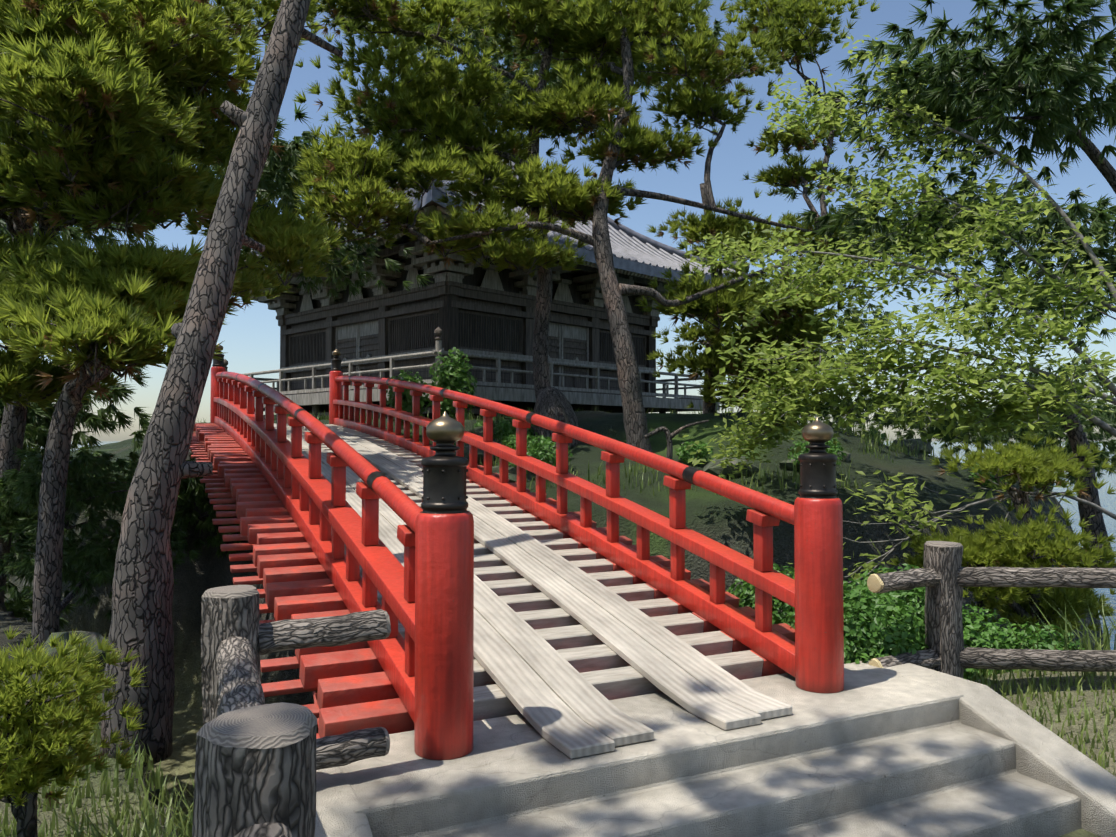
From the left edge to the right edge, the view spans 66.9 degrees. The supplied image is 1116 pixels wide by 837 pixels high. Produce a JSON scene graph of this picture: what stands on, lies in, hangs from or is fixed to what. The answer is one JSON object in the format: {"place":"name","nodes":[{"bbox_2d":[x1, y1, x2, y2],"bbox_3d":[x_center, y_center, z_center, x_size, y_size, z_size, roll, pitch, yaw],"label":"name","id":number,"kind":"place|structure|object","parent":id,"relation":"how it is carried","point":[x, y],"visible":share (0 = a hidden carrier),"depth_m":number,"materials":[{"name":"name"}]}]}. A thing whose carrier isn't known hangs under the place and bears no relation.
{"place":"outdoors","nodes":[
{"label":"outdoors","id":0,"kind":"place"},
{"bbox_2d":[189,343,843,759],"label":"bridge","id":1,"kind":"structure","parent":0,"point":[291,509],"depth_m":5.24,"materials":[{"name":"red wood"}]},
{"bbox_2d":[0,411,1115,836],"bbox_3d":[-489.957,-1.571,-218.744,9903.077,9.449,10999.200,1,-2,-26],"label":"terrain","id":2,"kind":"structure","parent":0,"point":[716,517],"depth_m":10.36,"materials":[{"name":"green plant"}]},
{"bbox_2d":[186,449,195,460],"bbox_3d":[-5.832,1.874,17.195,3.400,2.606,2.000,1,-2,-26],"label":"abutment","id":3,"kind":"object","parent":2,"relation":"on","point":[189,453],"depth_m":15.63,"materials":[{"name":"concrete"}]},
{"bbox_2d":[201,585,260,724],"bbox_3d":[-1.247,1.457,3.244,0.216,1.610,0.222,-1,-2,14],"label":"fence post","id":4,"kind":"object","parent":2,"relation":"on","point":[227,612],"visible":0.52,"depth_m":3.17,"materials":[{"name":"grey wood"}]},
{"bbox_2d":[259,609,390,654],"bbox_3d":[-0.940,0.861,3.411,0.524,0.128,0.124,0,-1,-28],"label":"fence log","id":5,"kind":"object","parent":4,"relation":"attached to","point":[328,631],"visible":1,"depth_m":3.37,"materials":[{"name":"grey wood"}]},
{"bbox_2d":[316,727,389,769],"bbox_3d":[-0.939,1.349,3.396,0.524,0.124,0.130,-1,-1,-28],"label":"fence log","id":6,"kind":"object","parent":4,"relation":"attached to","point":[347,748],"visible":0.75,"depth_m":3.41,"materials":[{"name":"grey wood"}]},
{"bbox_2d":[192,702,316,836],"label":"fence post","id":7,"kind":"object","parent":2,"relation":"on","point":[255,764],"visible":0.98,"depth_m":1.59,"materials":[{"name":"grey wood"}]},
{"bbox_2d":[216,636,264,716],"bbox_3d":[-0.923,0.842,2.461,0.138,0.135,1.706,1,-2,-22],"label":"fence log","id":8,"kind":"object","parent":7,"relation":"attached to","point":[239,685],"visible":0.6,"depth_m":2.60,"materials":[{"name":"grey wood"}]},
{"bbox_2d":[234,822,291,836],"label":"fence log","id":9,"kind":"object","parent":7,"relation":"attached to","point":[269,829],"visible":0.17,"depth_m":1.54,"materials":[{"name":"grey wood"}]},
{"bbox_2d":[386,347,477,428],"bbox_3d":[-2.312,-0.552,15.486,1.732,1.549,0.946,1,-2,-26],"label":"shrub foliage","id":10,"kind":"object","parent":2,"relation":"on","point":[453,378],"visible":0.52,"depth_m":15.43,"materials":[{"name":"green plant"}]},
{"bbox_2d":[224,200,719,419],"bbox_3d":[-2.806,-2.282,26.558,12.500,6.414,12.500,-1,-2,44],"label":"temple wood","id":11,"kind":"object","parent":2,"relation":"on","point":[482,318],"visible":0.5,"depth_m":22.67,"materials":[{"name":"black wood"}]},
{"bbox_2d":[241,122,749,282],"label":"temple roof","id":12,"kind":"structure","parent":11,"relation":"on","point":[634,251],"depth_m":24.58,"materials":[{"name":"grey tile"}]},
{"bbox_2d":[0,435,1053,805],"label":"rocks","id":13,"kind":"object","parent":2,"relation":"on","point":[708,467],"visible":0.08,"depth_m":10.29,"materials":[{"name":"grey stone"}]},
{"bbox_2d":[0,0,1115,807],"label":"pine foliage","id":14,"kind":"object","parent":2,"relation":"on","point":[114,288],"visible":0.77,"depth_m":9.21,"materials":[{"name":"green plant"}]},
{"bbox_2d":[0,0,1115,836],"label":"pine trees","id":15,"kind":"object","parent":2,"relation":"on","point":[142,602],"visible":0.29,"depth_m":7.17,"materials":[{"name":"plant"}]},
{"bbox_2d":[0,0,1115,629],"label":"tree","id":16,"kind":"object","parent":2,"relation":"on","point":[1056,62],"visible":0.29,"depth_m":10.17,"materials":[{"name":"green plant"}]},
{"bbox_2d":[0,397,1115,836],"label":"grass","id":17,"kind":"structure","parent":2,"relation":"on","point":[152,821],"depth_m":4.82,"materials":[{"name":"green plant"}]},
{"bbox_2d":[401,410,1009,486],"bbox_3d":[2.325,0.434,13.993,9.165,1.154,8.469,1,-2,-26],"label":"shrub foliage","id":18,"kind":"object","parent":2,"relation":"on","point":[504,427],"visible":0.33,"depth_m":10.94,"materials":[{"name":"green plant"}]},
{"bbox_2d":[315,659,1115,836],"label":"concrete steps","id":19,"kind":"structure","parent":2,"relation":"on","point":[908,750],"depth_m":3.84,"materials":[{"name":"grey concrete"}]},
{"bbox_2d":[681,35,1115,587],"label":"deciduous tree","id":20,"kind":"object","parent":2,"relation":"on","point":[1015,394],"visible":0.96,"depth_m":8.46,"materials":[{"name":"green plant"}]},
{"bbox_2d":[727,563,1087,679],"bbox_3d":[2.505,1.628,6.147,2.352,1.082,1.790,1,-2,-26],"label":"shrub foliage","id":21,"kind":"object","parent":2,"relation":"on","point":[876,625],"visible":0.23,"depth_m":5.86,"materials":[{"name":"green plant"}]},
{"bbox_2d":[923,541,963,677],"bbox_3d":[2.490,1.460,5.477,0.232,1.321,0.223,1,-2,-26],"label":"fence post","id":22,"kind":"object","parent":2,"relation":"on","point":[944,639],"visible":0.62,"depth_m":5.39,"materials":[{"name":"grey wood"}]},
{"bbox_2d":[867,568,941,592],"bbox_3d":[2.174,1.019,5.304,0.565,0.134,0.132,1,-2,-29],"label":"fence log","id":23,"kind":"object","parent":22,"relation":"attached to","point":[910,579],"visible":1,"depth_m":5.24,"materials":[{"name":"grey wood"}]},
{"bbox_2d":[869,649,940,668],"bbox_3d":[2.175,1.537,5.290,0.565,0.136,0.128,1,-2,-29],"label":"fence log","id":24,"kind":"object","parent":22,"relation":"attached to","point":[928,658],"visible":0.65,"depth_m":5.28,"materials":[{"name":"grey wood"}]},
{"bbox_2d":[957,567,1115,587],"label":"fence log","id":25,"kind":"object","parent":22,"relation":"attached to","point":[1072,577],"visible":0.88,"depth_m":5.36,"materials":[{"name":"grey wood"}]},
{"bbox_2d":[959,647,1115,671],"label":"fence log","id":26,"kind":"object","parent":22,"relation":"attached to","point":[1052,660],"visible":0.88,"depth_m":5.35,"materials":[{"name":"grey wood"}]},
{"bbox_2d":[0,0,1115,440],"label":"sky","id":27,"kind":"structure","parent":0,"point":[251,338],"materials":[{"name":"blue"}]},
{"bbox_2d":[27,441,1115,649],"bbox_3d":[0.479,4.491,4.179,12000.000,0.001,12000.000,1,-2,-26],"label":"water","id":28,"kind":"structure","parent":0,"point":[1107,501],"depth_m":57.94,"materials":[{"name":"blue liquid"}]}
]}

